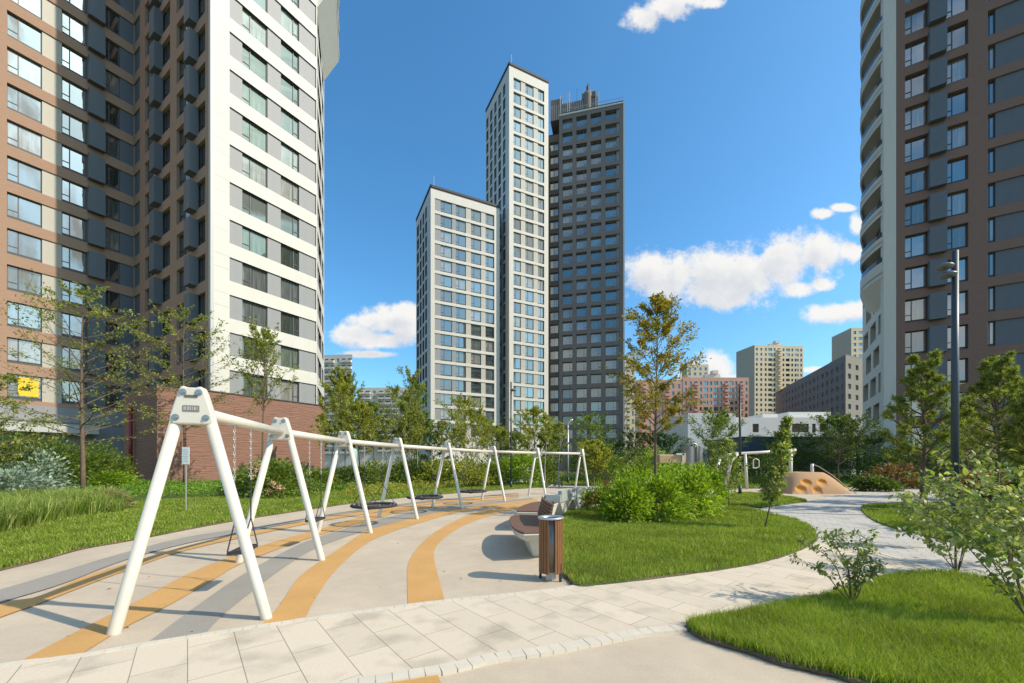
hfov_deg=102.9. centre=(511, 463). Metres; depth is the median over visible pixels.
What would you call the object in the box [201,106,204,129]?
window
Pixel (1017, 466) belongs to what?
shrub
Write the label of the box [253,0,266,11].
window
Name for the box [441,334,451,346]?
window
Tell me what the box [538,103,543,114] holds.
window
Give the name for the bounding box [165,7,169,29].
window
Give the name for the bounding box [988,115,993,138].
window
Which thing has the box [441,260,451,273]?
window
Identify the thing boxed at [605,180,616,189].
window
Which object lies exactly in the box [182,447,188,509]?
notice sign
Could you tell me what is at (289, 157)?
window
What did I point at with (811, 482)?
climbing mound
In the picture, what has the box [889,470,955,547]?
young shrub
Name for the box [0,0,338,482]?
apartment building
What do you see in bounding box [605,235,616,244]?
window
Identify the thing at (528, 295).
window
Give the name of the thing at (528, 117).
window
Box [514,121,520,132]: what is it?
window
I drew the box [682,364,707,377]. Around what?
apartment block
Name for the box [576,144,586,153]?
window
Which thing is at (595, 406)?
window
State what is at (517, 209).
window
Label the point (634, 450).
shrub
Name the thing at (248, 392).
window
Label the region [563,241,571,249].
window
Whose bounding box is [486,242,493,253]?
window
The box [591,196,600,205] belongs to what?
window
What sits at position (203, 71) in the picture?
window
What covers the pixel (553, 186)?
window
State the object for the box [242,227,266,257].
window
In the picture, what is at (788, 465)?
shrub
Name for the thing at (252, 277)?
window
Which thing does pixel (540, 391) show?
window
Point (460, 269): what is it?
window
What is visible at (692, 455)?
play tower
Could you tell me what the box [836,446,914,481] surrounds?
shrub
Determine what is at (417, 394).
deciduous tree
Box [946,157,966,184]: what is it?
window
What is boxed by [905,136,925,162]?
window
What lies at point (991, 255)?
window
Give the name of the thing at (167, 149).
window
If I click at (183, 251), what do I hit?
window
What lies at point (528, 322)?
window
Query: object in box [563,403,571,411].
window
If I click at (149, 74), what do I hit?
window
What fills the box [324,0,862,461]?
sky
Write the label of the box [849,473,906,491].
shrub
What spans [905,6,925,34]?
window
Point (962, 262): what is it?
window
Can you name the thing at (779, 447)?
sapling
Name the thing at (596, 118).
window
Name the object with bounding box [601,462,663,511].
shrub
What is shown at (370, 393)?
apartment block
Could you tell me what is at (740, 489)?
street lamp
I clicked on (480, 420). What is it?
deciduous tree
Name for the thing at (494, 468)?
shrub
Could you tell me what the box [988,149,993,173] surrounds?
window
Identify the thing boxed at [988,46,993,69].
window
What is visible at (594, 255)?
window
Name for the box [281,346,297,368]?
window
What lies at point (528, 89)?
window
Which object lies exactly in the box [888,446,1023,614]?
young shrub
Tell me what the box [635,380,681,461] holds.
apartment block
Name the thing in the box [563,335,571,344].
window
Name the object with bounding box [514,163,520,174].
window
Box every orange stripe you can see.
[0,494,518,616]
[23,496,518,659]
[262,499,537,623]
[375,674,440,682]
[407,504,524,603]
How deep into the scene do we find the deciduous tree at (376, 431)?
35.89 m
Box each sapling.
[710,437,752,506]
[758,415,794,526]
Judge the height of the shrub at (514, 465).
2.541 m
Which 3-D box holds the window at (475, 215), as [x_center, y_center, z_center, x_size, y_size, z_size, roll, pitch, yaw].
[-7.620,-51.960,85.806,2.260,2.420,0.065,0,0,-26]
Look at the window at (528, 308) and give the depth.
89.30 m
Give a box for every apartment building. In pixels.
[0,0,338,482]
[860,0,1023,478]
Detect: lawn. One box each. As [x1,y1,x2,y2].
[0,481,549,568]
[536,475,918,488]
[563,507,815,585]
[689,573,1023,682]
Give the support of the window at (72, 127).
in the apartment building at (162, 155)
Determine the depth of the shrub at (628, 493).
10.94 m
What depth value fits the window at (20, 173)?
34.62 m
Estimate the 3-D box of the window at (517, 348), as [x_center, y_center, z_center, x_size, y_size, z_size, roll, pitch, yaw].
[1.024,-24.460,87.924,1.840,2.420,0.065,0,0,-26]
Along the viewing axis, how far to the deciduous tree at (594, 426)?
35.66 m
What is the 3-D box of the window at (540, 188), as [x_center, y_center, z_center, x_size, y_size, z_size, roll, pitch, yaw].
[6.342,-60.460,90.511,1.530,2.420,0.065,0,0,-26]
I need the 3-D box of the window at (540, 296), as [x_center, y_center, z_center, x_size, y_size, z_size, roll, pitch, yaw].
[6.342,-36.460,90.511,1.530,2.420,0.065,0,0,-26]
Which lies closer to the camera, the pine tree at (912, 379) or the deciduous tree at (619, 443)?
the pine tree at (912, 379)
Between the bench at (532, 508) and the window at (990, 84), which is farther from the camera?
the window at (990, 84)
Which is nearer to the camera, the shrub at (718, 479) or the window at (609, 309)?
the shrub at (718, 479)
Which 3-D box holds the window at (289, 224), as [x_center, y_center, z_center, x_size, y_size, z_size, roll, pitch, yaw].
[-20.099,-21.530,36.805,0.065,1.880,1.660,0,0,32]
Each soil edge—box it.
[0,487,542,570]
[563,533,817,586]
[685,624,872,682]
[741,501,806,507]
[861,508,1001,553]
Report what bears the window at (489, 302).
in the white apartment tower at (457, 293)
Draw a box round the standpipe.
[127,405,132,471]
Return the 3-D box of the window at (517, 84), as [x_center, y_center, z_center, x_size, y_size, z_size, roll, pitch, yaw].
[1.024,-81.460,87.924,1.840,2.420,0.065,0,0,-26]
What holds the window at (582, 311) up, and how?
in the dark apartment tower at (586, 231)
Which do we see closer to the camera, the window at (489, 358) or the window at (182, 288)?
the window at (182, 288)
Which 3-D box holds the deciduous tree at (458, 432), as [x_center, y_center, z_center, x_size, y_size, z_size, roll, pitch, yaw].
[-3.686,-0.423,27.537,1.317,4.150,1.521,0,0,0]
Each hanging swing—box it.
[226,425,257,554]
[305,439,324,521]
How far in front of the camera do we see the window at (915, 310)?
38.19 m
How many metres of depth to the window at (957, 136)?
36.73 m
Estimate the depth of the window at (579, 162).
90.45 m
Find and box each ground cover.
[47,477,353,499]
[341,477,499,498]
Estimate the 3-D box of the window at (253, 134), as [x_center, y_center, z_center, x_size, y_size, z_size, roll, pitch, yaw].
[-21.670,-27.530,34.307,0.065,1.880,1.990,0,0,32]
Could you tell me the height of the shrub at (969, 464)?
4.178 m
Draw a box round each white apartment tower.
[416,184,499,470]
[485,55,548,470]
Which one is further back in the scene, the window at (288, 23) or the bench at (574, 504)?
the window at (288, 23)
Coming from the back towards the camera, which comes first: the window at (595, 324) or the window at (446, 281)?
the window at (595, 324)
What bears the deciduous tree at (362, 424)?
on the lawn at (144, 496)
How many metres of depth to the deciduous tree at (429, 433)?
33.60 m
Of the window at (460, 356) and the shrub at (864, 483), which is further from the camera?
the window at (460, 356)
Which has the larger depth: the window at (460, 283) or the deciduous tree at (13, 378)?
the window at (460, 283)
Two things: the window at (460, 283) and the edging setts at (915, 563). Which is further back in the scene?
the window at (460, 283)
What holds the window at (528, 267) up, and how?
in the white apartment tower at (516, 110)
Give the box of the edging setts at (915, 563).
[817,541,943,571]
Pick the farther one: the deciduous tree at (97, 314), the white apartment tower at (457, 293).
the white apartment tower at (457, 293)
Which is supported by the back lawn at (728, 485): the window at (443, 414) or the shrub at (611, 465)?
the shrub at (611, 465)
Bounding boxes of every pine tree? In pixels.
[876,347,980,508]
[930,397,997,475]
[947,349,1023,500]
[998,379,1023,466]
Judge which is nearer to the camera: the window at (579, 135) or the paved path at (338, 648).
the paved path at (338, 648)
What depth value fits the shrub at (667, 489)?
11.29 m
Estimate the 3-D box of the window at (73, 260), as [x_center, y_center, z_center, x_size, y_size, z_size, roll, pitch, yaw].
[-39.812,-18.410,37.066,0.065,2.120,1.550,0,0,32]
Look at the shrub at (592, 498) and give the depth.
12.06 m
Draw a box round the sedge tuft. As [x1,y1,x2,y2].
[86,486,137,507]
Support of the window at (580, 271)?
in the dark apartment tower at (586, 231)
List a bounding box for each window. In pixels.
[7,12,41,53]
[7,48,41,88]
[7,84,41,123]
[7,120,41,158]
[7,156,41,192]
[7,192,41,227]
[7,229,41,262]
[7,265,41,296]
[7,301,41,331]
[7,337,41,366]
[7,373,41,401]
[10,0,41,19]
[62,0,118,407]
[62,44,85,78]
[62,78,85,111]
[62,111,85,143]
[62,145,85,176]
[62,178,85,209]
[62,212,85,241]
[62,246,85,274]
[62,279,85,307]
[62,313,85,339]
[62,347,85,372]
[62,380,85,404]
[148,38,151,53]
[148,70,152,85]
[148,101,152,117]
[148,133,152,149]
[148,164,153,181]
[148,196,154,213]
[148,227,154,245]
[148,259,154,277]
[148,290,153,309]
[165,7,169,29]
[165,41,169,63]
[165,75,169,97]
[165,109,169,131]
[165,142,169,165]
[165,176,169,199]
[165,210,169,232]
[165,244,169,266]
[165,278,169,300]
[165,312,169,334]
[165,345,169,368]
[180,22,187,43]
[180,57,187,79]
[180,92,188,114]
[180,128,190,150]
[180,163,190,185]
[180,198,189,221]
[180,234,189,257]
[180,269,188,292]
[180,305,185,328]
[180,340,186,363]
[201,0,204,15]
[201,30,204,53]
[201,68,204,91]
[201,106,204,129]
[201,143,204,167]
[201,181,204,205]
[201,219,204,243]
[201,257,204,281]
[201,294,204,319]
[201,332,204,356]
[201,370,204,387]
[242,7,266,47]
[242,44,266,82]
[242,80,266,117]
[242,117,266,152]
[242,153,266,187]
[242,190,266,222]
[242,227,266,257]
[242,263,266,292]
[242,300,266,327]
[242,336,266,361]
[242,374,266,397]
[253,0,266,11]
[281,7,297,39]
[281,41,297,72]
[281,75,297,105]
[281,109,297,138]
[281,143,297,171]
[281,176,297,204]
[281,210,297,237]
[281,244,297,270]
[281,278,297,303]
[281,312,297,335]
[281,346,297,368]
[281,379,297,401]
[290,0,297,6]
[420,208,426,414]
[441,201,451,214]
[441,216,451,228]
[441,230,451,243]
[441,245,451,258]
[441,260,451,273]
[441,275,451,287]
[441,290,451,302]
[441,305,451,317]
[441,319,451,331]
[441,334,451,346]
[441,349,451,361]
[441,364,451,376]
[441,379,451,390]
[441,394,451,405]
[441,408,451,420]
[441,423,451,434]
[456,205,465,218]
[456,220,465,232]
[456,234,465,247]
[456,249,465,261]
[456,263,465,275]
[456,278,465,290]
[456,293,465,304]
[456,307,465,319]
[456,322,465,333]
[456,336,465,348]
[456,351,465,362]
[456,366,465,377]
[456,380,465,391]
[456,395,465,404]
[471,209,480,222]
[471,224,480,236]
[471,238,480,250]
[471,252,480,264]
[471,267,480,279]
[471,281,480,293]
[471,295,480,307]
[471,310,480,321]
[471,324,480,336]
[471,338,480,350]
[471,353,480,364]
[471,367,480,378]
[471,382,480,393]
[471,396,480,407]
[486,214,493,225]
[486,228,493,239]
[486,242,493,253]
[486,256,493,267]
[486,270,493,281]
[486,284,493,295]
[486,298,493,309]
[486,312,493,323]
[486,327,493,338]
[486,341,493,352]
[486,355,493,366]
[486,369,493,380]
[486,383,493,394]
[486,397,493,408]
[486,411,493,421]
[487,85,504,425]
[514,79,520,90]
[514,93,520,104]
[514,107,520,118]
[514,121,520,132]
[514,135,520,146]
[514,149,520,160]
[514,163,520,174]
[514,177,520,188]
[514,190,520,202]
[514,204,520,216]
[514,218,520,230]
[514,232,520,243]
[514,246,520,257]
[514,260,520,271]
[514,274,520,285]
[514,288,520,299]
[514,302,520,313]
[514,316,520,327]
[514,330,520,341]
[514,344,520,355]
[514,358,520,369]
[514,372,520,383]
[514,386,520,397]
[514,400,520,410]
[514,414,520,424]
[525,84,532,96]
[525,98,532,110]
[525,111,532,123]
[525,125,532,137]
[525,139,532,151]
[525,153,532,164]
[525,167,532,178]
[525,180,532,192]
[525,194,532,206]
[525,208,532,219]
[525,222,532,233]
[525,235,532,247]
[525,249,532,260]
[525,263,532,274]
[525,277,532,288]
[525,291,532,302]
[525,304,532,315]
[525,318,532,329]
[525,332,532,343]
[525,346,532,356]
[525,359,532,370]
[525,373,532,384]
[525,387,532,397]
[525,401,532,408]
[525,415,532,425]
[538,90,543,101]
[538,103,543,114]
[538,117,543,128]
[538,131,543,141]
[538,144,543,155]
[538,158,543,168]
[538,171,543,182]
[538,185,543,195]
[538,198,543,209]
[538,212,543,223]
[538,225,543,236]
[538,239,543,250]
[538,253,543,263]
[538,266,543,277]
[538,280,543,290]
[538,293,543,304]
[538,307,543,317]
[538,320,543,331]
[538,334,543,344]
[538,348,543,358]
[538,361,543,371]
[538,375,543,385]
[538,388,543,398]
[538,402,543,412]
[550,143,557,462]
[563,120,571,128]
[563,134,571,142]
[563,147,571,155]
[563,160,571,169]
[563,174,571,182]
[563,187,571,195]
[563,201,571,209]
[563,214,571,222]
[563,228,571,236]
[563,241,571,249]
[563,255,571,263]
[563,268,571,276]
[563,282,571,290]
[563,295,571,303]
[563,308,571,317]
[563,322,571,330]
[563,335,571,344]
[563,349,571,357]
[563,362,571,371]
[563,376,571,384]
[563,389,571,398]
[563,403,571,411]
[563,416,571,425]
[563,430,571,438]
[563,443,571,451]
[576,117,586,125]
[576,131,586,139]
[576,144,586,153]
[576,158,586,166]
[576,171,586,180]
[576,185,586,193]
[576,198,586,207]
[576,212,586,221]
[576,226,586,234]
[576,239,586,248]
[576,253,586,261]
[576,266,586,275]
[576,280,586,289]
[576,294,586,302]
[576,307,586,316]
[576,321,586,329]
[576,334,586,343]
[576,348,586,356]
[576,361,586,370]
[576,375,586,384]
[576,389,586,397]
[576,402,586,411]
[576,416,584,424]
[576,429,586,438]
[591,114,600,123]
[591,128,600,136]
[591,142,600,150]
[591,155,600,164]
[591,169,600,177]
[591,183,600,191]
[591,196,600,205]
[591,210,600,218]
[591,224,600,232]
[591,237,600,246]
[591,251,600,260]
[591,265,600,273]
[591,278,600,287]
[591,292,600,301]
[591,306,600,314]
[591,320,600,328]
[591,333,600,342]
[591,347,600,356]
[591,361,600,369]
[591,374,600,383]
[591,388,600,397]
[591,402,600,410]
[591,415,600,424]
[605,111,616,120]
[605,125,616,134]
[605,139,616,147]
[605,152,616,161]
[605,166,616,175]
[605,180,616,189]
[605,194,616,203]
[605,208,616,216]
[605,221,616,230]
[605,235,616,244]
[605,249,616,258]
[605,263,616,272]
[605,277,616,286]
[605,291,616,299]
[605,304,616,313]
[605,318,616,327]
[605,332,616,341]
[605,346,616,355]
[605,360,616,369]
[605,373,616,382]
[605,387,616,396]
[605,401,616,410]
[605,415,616,424]
[605,429,616,438]
[745,382,746,416]
[753,424,757,431]
[792,424,807,431]
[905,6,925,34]
[905,39,925,66]
[905,71,925,98]
[905,103,925,130]
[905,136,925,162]
[905,168,925,194]
[905,201,925,226]
[905,233,925,258]
[905,265,925,290]
[905,298,925,322]
[905,330,925,354]
[905,364,925,386]
[905,396,925,418]
[905,427,922,447]
[946,0,966,17]
[946,22,966,51]
[946,56,966,84]
[946,89,966,117]
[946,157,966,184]
[947,123,966,150]
[947,190,966,217]
[947,224,966,250]
[948,258,966,283]
[948,291,966,316]
[948,325,966,350]
[948,359,966,382]
[948,392,965,406]
[988,11,993,35]
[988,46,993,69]
[988,80,993,104]
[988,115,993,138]
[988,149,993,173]
[988,184,993,207]
[988,218,993,242]
[988,253,993,276]
[988,287,993,311]
[988,322,993,345]
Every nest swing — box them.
[350,445,396,509]
[406,450,442,499]
[459,452,486,493]
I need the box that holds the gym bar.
[715,449,796,488]
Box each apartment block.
[324,354,351,466]
[357,387,415,465]
[625,357,634,465]
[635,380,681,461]
[681,369,748,416]
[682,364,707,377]
[736,340,802,415]
[775,354,862,416]
[832,328,862,360]
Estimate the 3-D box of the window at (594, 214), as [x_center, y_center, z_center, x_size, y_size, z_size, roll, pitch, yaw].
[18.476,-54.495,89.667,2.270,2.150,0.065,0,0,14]
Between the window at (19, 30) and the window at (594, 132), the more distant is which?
the window at (594, 132)
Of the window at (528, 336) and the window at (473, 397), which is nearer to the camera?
the window at (473, 397)
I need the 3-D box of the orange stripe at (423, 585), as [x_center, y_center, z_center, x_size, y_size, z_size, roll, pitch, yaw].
[-0.684,1.626,10.897,2.154,0.001,12.566,0,0,11]
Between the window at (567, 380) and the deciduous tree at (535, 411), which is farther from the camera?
the window at (567, 380)
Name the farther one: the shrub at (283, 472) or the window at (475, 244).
the window at (475, 244)
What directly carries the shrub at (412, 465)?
on the lawn at (144, 496)
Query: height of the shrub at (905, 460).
4.259 m
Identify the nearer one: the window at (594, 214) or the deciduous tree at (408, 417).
the deciduous tree at (408, 417)
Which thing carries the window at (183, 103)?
in the apartment building at (162, 155)
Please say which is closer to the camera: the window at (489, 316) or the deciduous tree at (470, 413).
the deciduous tree at (470, 413)
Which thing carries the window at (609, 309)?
in the dark apartment tower at (586, 231)
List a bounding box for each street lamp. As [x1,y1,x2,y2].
[510,382,515,487]
[567,419,572,483]
[738,387,741,493]
[935,250,960,515]
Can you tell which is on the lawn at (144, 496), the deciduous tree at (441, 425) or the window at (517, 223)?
the deciduous tree at (441, 425)
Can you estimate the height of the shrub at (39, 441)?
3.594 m
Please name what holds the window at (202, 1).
in the apartment building at (162, 155)
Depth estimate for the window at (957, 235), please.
36.73 m
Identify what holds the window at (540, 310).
in the white apartment tower at (516, 110)
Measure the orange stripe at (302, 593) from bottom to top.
0.001 m
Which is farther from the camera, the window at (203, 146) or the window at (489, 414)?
the window at (489, 414)
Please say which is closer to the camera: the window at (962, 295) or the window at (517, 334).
the window at (962, 295)
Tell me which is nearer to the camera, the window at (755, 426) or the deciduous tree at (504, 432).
the deciduous tree at (504, 432)
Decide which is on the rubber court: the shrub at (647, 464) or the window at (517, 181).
the shrub at (647, 464)
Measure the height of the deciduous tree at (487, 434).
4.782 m
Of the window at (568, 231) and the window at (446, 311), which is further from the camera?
the window at (568, 231)
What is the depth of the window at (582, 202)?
90.45 m
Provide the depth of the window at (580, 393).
90.45 m
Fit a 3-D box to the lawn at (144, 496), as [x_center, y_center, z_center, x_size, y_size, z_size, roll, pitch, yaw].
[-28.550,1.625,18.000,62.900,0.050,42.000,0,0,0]
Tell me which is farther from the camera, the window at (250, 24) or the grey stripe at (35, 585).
the window at (250, 24)
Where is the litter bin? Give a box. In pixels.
[538,515,563,581]
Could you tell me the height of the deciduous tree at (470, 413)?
7.218 m
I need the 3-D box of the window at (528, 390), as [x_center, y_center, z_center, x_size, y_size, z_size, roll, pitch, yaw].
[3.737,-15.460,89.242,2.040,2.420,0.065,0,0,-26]
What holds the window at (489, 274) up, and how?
in the white apartment tower at (457, 293)
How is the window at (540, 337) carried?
in the white apartment tower at (516, 110)
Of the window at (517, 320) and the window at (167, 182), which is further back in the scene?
the window at (517, 320)
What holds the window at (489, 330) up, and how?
in the white apartment tower at (457, 293)
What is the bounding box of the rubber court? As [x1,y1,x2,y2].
[0,486,945,682]
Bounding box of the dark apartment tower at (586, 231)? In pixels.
[548,84,624,470]
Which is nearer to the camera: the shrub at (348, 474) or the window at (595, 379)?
the shrub at (348, 474)
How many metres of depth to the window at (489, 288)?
87.20 m
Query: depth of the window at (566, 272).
91.19 m
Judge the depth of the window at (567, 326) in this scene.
91.19 m
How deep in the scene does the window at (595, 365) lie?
89.71 m
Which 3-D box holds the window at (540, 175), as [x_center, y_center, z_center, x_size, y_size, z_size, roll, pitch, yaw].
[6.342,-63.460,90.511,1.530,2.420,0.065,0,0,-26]
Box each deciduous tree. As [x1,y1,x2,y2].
[0,268,185,488]
[0,372,70,462]
[85,299,258,481]
[224,316,299,460]
[305,412,330,465]
[314,365,353,463]
[327,371,364,473]
[329,417,345,481]
[336,398,383,468]
[343,424,358,479]
[355,401,386,464]
[356,413,373,462]
[370,365,427,469]
[374,419,396,472]
[392,401,423,482]
[393,427,411,479]
[399,377,429,458]
[411,417,456,477]
[414,412,428,457]
[433,392,501,470]
[434,420,451,458]
[448,427,466,472]
[472,414,488,484]
[474,418,509,461]
[475,420,495,482]
[496,427,509,483]
[501,431,532,469]
[504,405,559,459]
[532,424,566,482]
[538,414,553,487]
[548,421,568,486]
[559,412,621,480]
[577,438,614,485]
[599,291,711,494]
[605,425,651,466]
[635,430,691,466]
[673,405,752,465]
[748,426,841,471]
[796,407,890,482]
[822,426,915,472]
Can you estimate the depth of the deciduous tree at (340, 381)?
30.52 m
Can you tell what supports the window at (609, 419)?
in the dark apartment tower at (586, 231)
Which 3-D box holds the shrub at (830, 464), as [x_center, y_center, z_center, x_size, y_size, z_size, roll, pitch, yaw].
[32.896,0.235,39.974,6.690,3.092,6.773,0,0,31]
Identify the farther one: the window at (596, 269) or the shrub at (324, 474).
the window at (596, 269)
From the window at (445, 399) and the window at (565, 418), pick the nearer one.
the window at (445, 399)
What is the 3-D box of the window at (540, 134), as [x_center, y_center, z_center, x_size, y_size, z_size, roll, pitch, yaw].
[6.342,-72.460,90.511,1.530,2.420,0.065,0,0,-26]
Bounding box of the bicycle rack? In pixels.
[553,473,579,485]
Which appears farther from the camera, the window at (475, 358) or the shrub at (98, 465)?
the window at (475, 358)
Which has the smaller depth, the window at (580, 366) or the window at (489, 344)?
the window at (489, 344)
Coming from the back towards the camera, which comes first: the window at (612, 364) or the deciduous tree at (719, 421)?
the window at (612, 364)
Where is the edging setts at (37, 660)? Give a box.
[0,585,577,666]
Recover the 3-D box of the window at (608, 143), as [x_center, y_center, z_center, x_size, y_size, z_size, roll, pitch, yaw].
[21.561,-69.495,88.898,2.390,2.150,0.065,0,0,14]
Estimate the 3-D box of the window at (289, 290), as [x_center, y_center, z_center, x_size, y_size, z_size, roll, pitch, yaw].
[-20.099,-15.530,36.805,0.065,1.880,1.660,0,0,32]
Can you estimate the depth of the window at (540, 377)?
90.60 m
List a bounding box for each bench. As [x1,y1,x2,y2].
[509,496,553,556]
[516,501,557,514]
[545,489,573,515]
[567,487,588,509]
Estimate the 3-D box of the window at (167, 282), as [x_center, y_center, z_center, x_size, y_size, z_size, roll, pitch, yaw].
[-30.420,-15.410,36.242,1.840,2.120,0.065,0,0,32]
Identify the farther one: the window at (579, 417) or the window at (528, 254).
the window at (579, 417)
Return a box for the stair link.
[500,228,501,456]
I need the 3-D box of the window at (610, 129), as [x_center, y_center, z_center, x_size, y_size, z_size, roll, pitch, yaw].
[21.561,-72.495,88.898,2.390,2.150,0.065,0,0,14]
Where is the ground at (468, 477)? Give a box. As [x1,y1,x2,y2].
[325,466,607,484]
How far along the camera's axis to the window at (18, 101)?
34.62 m
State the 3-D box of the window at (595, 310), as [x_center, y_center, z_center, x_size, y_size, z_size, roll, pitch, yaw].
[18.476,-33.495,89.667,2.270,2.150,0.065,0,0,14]
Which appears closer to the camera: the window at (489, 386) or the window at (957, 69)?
the window at (957, 69)
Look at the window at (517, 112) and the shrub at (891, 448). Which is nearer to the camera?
the shrub at (891, 448)
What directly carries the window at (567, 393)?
in the dark apartment tower at (586, 231)
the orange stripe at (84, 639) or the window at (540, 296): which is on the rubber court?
the orange stripe at (84, 639)
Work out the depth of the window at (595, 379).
89.66 m
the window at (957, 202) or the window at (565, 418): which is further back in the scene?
the window at (565, 418)
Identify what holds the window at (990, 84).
in the apartment building at (942, 130)
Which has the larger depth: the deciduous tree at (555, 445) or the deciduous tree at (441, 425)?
the deciduous tree at (555, 445)
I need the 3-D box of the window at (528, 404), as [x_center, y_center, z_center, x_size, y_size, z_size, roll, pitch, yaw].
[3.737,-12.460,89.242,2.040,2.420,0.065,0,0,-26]
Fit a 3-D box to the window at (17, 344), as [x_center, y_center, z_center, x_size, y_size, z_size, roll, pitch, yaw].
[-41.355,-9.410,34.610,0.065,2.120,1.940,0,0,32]
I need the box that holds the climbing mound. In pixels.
[758,464,856,493]
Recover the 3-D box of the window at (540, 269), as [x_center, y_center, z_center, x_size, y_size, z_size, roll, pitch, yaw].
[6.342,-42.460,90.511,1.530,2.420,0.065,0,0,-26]
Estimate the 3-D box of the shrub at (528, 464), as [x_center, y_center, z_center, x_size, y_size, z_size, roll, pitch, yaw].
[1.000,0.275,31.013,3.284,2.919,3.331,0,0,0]
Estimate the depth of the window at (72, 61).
37.06 m
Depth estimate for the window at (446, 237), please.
83.05 m
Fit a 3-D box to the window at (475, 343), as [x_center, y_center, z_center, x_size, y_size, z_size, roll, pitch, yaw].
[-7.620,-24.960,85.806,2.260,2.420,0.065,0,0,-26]
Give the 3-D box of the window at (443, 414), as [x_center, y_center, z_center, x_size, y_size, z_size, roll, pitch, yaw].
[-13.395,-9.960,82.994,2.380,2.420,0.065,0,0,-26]
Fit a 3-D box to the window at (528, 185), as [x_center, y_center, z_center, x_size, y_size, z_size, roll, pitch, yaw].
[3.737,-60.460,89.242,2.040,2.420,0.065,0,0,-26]
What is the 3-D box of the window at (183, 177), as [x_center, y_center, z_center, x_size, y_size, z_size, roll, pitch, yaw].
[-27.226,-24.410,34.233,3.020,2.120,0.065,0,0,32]
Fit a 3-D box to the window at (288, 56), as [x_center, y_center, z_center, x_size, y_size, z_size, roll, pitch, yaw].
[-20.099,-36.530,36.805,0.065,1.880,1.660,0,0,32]
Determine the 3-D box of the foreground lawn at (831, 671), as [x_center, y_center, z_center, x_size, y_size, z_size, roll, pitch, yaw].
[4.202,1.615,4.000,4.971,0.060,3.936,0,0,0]
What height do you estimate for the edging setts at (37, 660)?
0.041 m
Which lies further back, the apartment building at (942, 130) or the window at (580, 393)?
the window at (580, 393)
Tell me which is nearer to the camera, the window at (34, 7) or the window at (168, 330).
the window at (34, 7)
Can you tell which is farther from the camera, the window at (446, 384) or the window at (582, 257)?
the window at (582, 257)
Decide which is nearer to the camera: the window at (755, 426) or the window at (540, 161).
the window at (755, 426)
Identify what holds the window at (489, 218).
in the white apartment tower at (457, 293)
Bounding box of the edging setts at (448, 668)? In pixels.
[331,624,686,682]
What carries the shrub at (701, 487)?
on the mulch bed
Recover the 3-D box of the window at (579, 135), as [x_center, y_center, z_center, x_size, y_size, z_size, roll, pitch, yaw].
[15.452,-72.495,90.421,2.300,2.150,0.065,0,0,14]
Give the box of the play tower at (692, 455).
[652,443,702,470]
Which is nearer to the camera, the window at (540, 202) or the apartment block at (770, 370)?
the window at (540, 202)
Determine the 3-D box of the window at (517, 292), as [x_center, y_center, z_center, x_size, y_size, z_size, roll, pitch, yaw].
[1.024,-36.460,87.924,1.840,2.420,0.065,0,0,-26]
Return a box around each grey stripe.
[0,493,516,602]
[150,498,532,640]
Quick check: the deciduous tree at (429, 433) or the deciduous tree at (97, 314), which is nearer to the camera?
the deciduous tree at (97, 314)
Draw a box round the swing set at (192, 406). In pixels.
[106,386,588,635]
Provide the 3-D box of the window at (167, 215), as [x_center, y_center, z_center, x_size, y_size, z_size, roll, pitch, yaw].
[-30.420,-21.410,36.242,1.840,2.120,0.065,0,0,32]
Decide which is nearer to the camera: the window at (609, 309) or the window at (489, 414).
the window at (489, 414)
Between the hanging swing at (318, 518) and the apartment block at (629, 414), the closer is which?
the hanging swing at (318, 518)
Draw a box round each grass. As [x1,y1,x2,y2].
[0,484,134,532]
[718,491,806,506]
[861,501,1023,553]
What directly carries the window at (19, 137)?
in the apartment building at (162, 155)
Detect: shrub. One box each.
[0,424,92,488]
[0,434,79,482]
[0,467,69,493]
[1,431,134,485]
[3,445,78,488]
[62,442,145,484]
[79,468,142,492]
[215,467,275,495]
[236,456,325,498]
[291,466,349,490]
[323,465,377,486]
[344,460,405,486]
[377,454,432,486]
[411,455,462,486]
[436,455,496,487]
[465,454,514,484]
[488,454,526,484]
[504,449,546,484]
[523,454,563,484]
[560,451,607,479]
[578,479,626,514]
[580,454,633,485]
[593,475,661,523]
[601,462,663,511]
[604,443,657,480]
[609,455,653,482]
[626,470,698,523]
[636,445,679,468]
[641,459,703,507]
[658,463,726,518]
[688,459,733,509]
[705,452,750,485]
[730,453,799,484]
[749,454,808,477]
[788,450,862,476]
[789,526,887,598]
[806,453,883,479]
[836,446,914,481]
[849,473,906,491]
[851,435,948,482]
[862,461,935,488]
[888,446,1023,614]
[889,426,1019,482]
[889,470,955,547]
[890,471,1009,570]
[918,427,1022,485]
[923,453,1023,563]
[930,471,1019,500]
[961,440,1023,472]
[970,468,1023,501]
[987,455,1023,472]
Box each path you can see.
[0,541,931,682]
[548,484,589,487]
[761,491,1023,585]
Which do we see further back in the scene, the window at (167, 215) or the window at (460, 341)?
the window at (460, 341)
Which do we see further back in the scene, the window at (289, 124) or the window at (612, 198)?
the window at (612, 198)
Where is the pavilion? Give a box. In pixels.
[657,412,862,475]
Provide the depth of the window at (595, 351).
89.66 m
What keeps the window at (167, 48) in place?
in the apartment building at (162, 155)
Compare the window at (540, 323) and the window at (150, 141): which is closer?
the window at (150, 141)
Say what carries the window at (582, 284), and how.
in the dark apartment tower at (586, 231)

